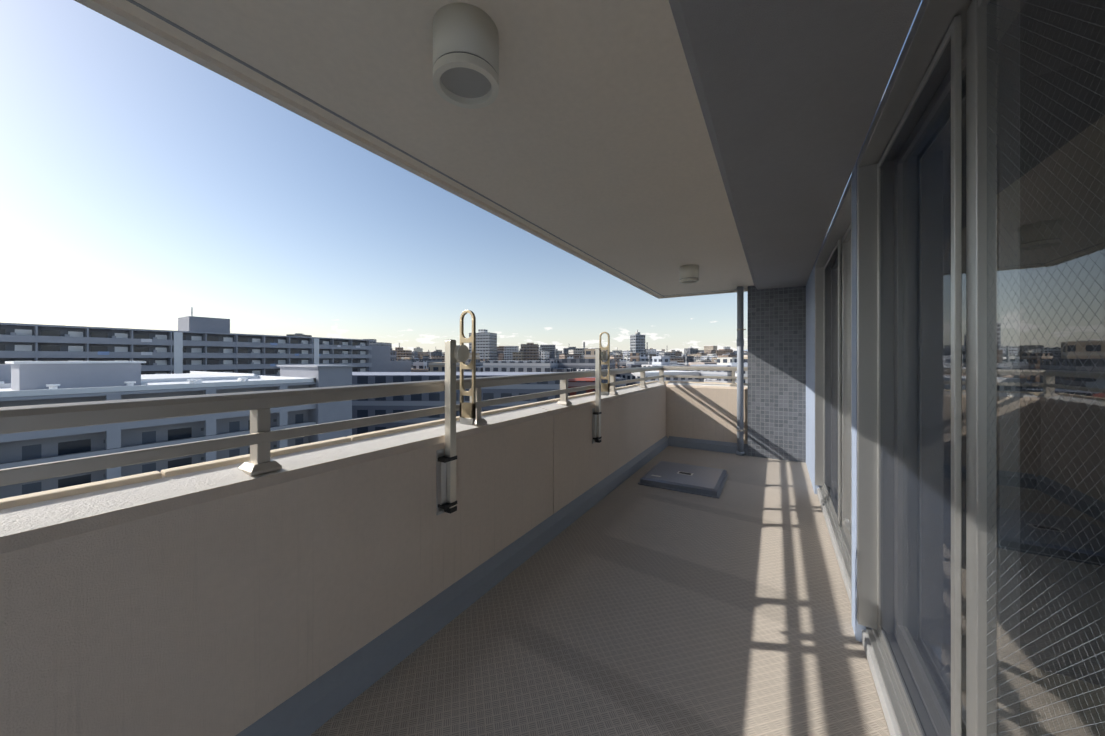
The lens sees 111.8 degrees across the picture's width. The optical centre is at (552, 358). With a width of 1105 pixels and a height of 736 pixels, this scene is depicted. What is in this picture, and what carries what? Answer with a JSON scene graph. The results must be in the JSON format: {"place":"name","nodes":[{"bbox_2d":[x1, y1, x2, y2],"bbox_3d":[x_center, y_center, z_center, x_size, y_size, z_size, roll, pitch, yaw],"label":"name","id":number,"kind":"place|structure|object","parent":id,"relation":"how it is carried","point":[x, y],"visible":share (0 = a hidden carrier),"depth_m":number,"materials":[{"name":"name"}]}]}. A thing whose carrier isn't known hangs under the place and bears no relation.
{"place":"outdoors","nodes":[
{"label":"outdoors","id":0,"kind":"place"},
{"bbox_2d":[0,361,355,498],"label":"neighbour block","id":1,"kind":"structure","parent":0,"point":[24,383],"depth_m":34.82,"materials":[{"name":"concrete"}]},
{"bbox_2d":[0,0,922,353],"label":"sky","id":2,"kind":"structure","parent":0,"point":[142,185],"materials":[{"name":"blue"}]},
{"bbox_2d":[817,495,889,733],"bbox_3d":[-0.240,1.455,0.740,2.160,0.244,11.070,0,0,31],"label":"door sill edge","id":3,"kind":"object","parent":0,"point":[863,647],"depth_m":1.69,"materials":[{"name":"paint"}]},
{"bbox_2d":[0,382,747,735],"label":"parapet wall","id":4,"kind":"structure","parent":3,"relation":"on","point":[230,600],"depth_m":1.24,"materials":[{"name":"beige concrete"}]},
{"bbox_2d":[0,381,747,508],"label":"parapet ledge","id":5,"kind":"object","parent":4,"relation":"on","point":[19,500],"visible":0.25,"depth_m":1.25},
{"bbox_2d":[0,366,747,485],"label":"balcony railing","id":6,"kind":"object","parent":4,"relation":"on","point":[260,437],"visible":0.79,"depth_m":1.25,"materials":[{"name":"beige metal"}]},
{"bbox_2d":[436,310,475,515],"bbox_3d":[-0.491,0.262,1.916,0.106,1.040,0.174,0,0,31],"label":"laundry pole holder","id":7,"kind":"object","parent":4,"relation":"on","point":[446,500],"visible":1,"depth_m":1.89,"materials":[{"name":"beige metal"}]},
{"bbox_2d":[236,436,747,735],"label":"skirting","id":8,"kind":"object","parent":4,"relation":"attached to","point":[313,706],"visible":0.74,"depth_m":1.75,"materials":[{"name":"paint"}]},
{"bbox_2d":[592,332,609,443],"bbox_3d":[0.453,0.262,3.495,0.106,1.040,0.174,0,0,31],"label":"laundry pole holder","id":9,"kind":"object","parent":4,"relation":"on","point":[600,387],"visible":1,"depth_m":3.47,"materials":[{"name":"beige metal"}]},
{"bbox_2d":[736,286,745,455],"bbox_3d":[2.597,0.167,5.170,0.110,2.320,0.114,0,0,-15],"label":"drain pipe","id":10,"kind":"object","parent":4,"relation":"attached to","point":[740,451],"visible":1,"depth_m":5.14,"materials":[{"name":"paint"}]},
{"bbox_2d":[310,446,889,735],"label":"balcony floor","id":11,"kind":"structure","parent":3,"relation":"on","point":[630,606],"depth_m":1.79,"materials":[{"name":"tile"}]},
{"bbox_2d":[638,461,728,498],"bbox_3d":[1.456,1.290,4.113,0.790,0.074,0.840,0,0,31],"label":"escape hatch","id":12,"kind":"object","parent":11,"relation":"on","point":[697,480],"visible":0.98,"depth_m":3.93,"materials":[{"name":"silver metal"}]},
{"bbox_2d":[817,488,900,735],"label":"door sill","id":13,"kind":"structure","parent":11,"relation":"on","point":[885,703],"depth_m":1.61,"materials":[{"name":"concrete"}]},
{"bbox_2d":[880,53,950,734],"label":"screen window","id":14,"kind":"structure","parent":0,"point":[916,404],"depth_m":1.23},
{"label":"ground","id":15,"kind":"structure","parent":0,"visible":0},
{"bbox_2d":[0,307,410,375],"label":"neighbour slab","id":16,"kind":"structure","parent":15,"relation":"on","point":[194,343],"depth_m":91.96,"materials":[{"name":"concrete"}]},
{"bbox_2d":[286,329,747,434],"bbox_3d":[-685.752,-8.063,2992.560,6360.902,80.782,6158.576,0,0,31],"label":"city buildings","id":17,"kind":"structure","parent":15,"relation":"on","point":[493,358],"depth_m":131.18,"materials":[{"name":"grey concrete"}]},
{"bbox_2d":[568,378,594,395],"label":"building","id":18,"kind":"structure","parent":15,"relation":"on","point":[576,382],"depth_m":71.93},
{"bbox_3d":[2.561,0.002,-1.162,4.600,2.450,10.680,0,0,31],"label":"interior room","id":19,"kind":"object","parent":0,"visible":0},
{"bbox_2d":[806,89,885,641],"bbox_3d":[0.609,0.047,0.075,0.320,2.560,10.800,0,0,31],"label":"window wall","id":20,"kind":"structure","parent":19,"relation":"attached to","point":[810,382],"depth_m":1.85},
{"bbox_2d":[74,0,753,298],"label":"ceiling slab","id":21,"kind":"structure","parent":20,"relation":"attached to","point":[584,135],"depth_m":1.48,"materials":[{"name":"beige paint"}]},
{"bbox_2d":[433,3,498,108],"bbox_3d":[-0.263,-0.910,1.141,0.196,0.165,0.196,0,0,31],"label":"ceiling lamp","id":22,"kind":"object","parent":21,"relation":"attached to","point":[465,55],"visible":1,"depth_m":1.07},
{"bbox_2d":[680,264,698,283],"bbox_3d":[1.473,-0.910,4.033,0.196,0.165,0.196,0,0,31],"label":"ceiling lamp","id":23,"kind":"object","parent":21,"relation":"attached to","point":[689,274],"visible":1,"depth_m":3.96,"materials":[{"name":"white metal"}]},
{"bbox_2d":[669,0,920,289],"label":"ceiling beam","id":24,"kind":"structure","parent":21,"relation":"attached to","point":[790,93],"depth_m":1.35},
{"bbox_2d":[748,286,805,462],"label":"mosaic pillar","id":25,"kind":"structure","parent":20,"relation":"attached to","point":[776,373],"depth_m":4.93,"materials":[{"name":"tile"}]},
{"bbox_2d":[815,175,851,602],"bbox_3d":[2.111,0.168,2.731,0.168,2.198,2.100,0,0,31],"label":"window frame","id":26,"kind":"object","parent":20,"relation":"attached to","point":[833,248],"visible":0.42,"depth_m":3.28,"materials":[{"name":"grey metal"}]},
{"bbox_2d":[825,260,837,503],"bbox_3d":[2.373,0.170,3.187,0.001,2.055,0.939,0,0,31],"label":"screen window","id":27,"kind":"structure","parent":26,"relation":"in","point":[833,390],"depth_m":3.19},
{"bbox_2d":[834,234,850,528],"bbox_3d":[2.145,0.155,2.711,0.037,1.999,1.928,0,0,31],"label":"window frame","id":28,"kind":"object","parent":26,"relation":"in","point":[848,380],"depth_m":2.67,"materials":[{"name":"grey metal"}]},
{"bbox_2d":[857,0,989,735],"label":"window frame","id":29,"kind":"object","parent":20,"relation":"attached to","point":[956,30],"visible":0.67,"depth_m":1.24,"materials":[{"name":"grey metal"}]},
{"bbox_2d":[903,0,1104,735],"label":"sliding glass door","id":30,"kind":"structure","parent":29,"relation":"in","point":[1045,367],"depth_m":0.75,"materials":[{"name":"glass"}]}
]}

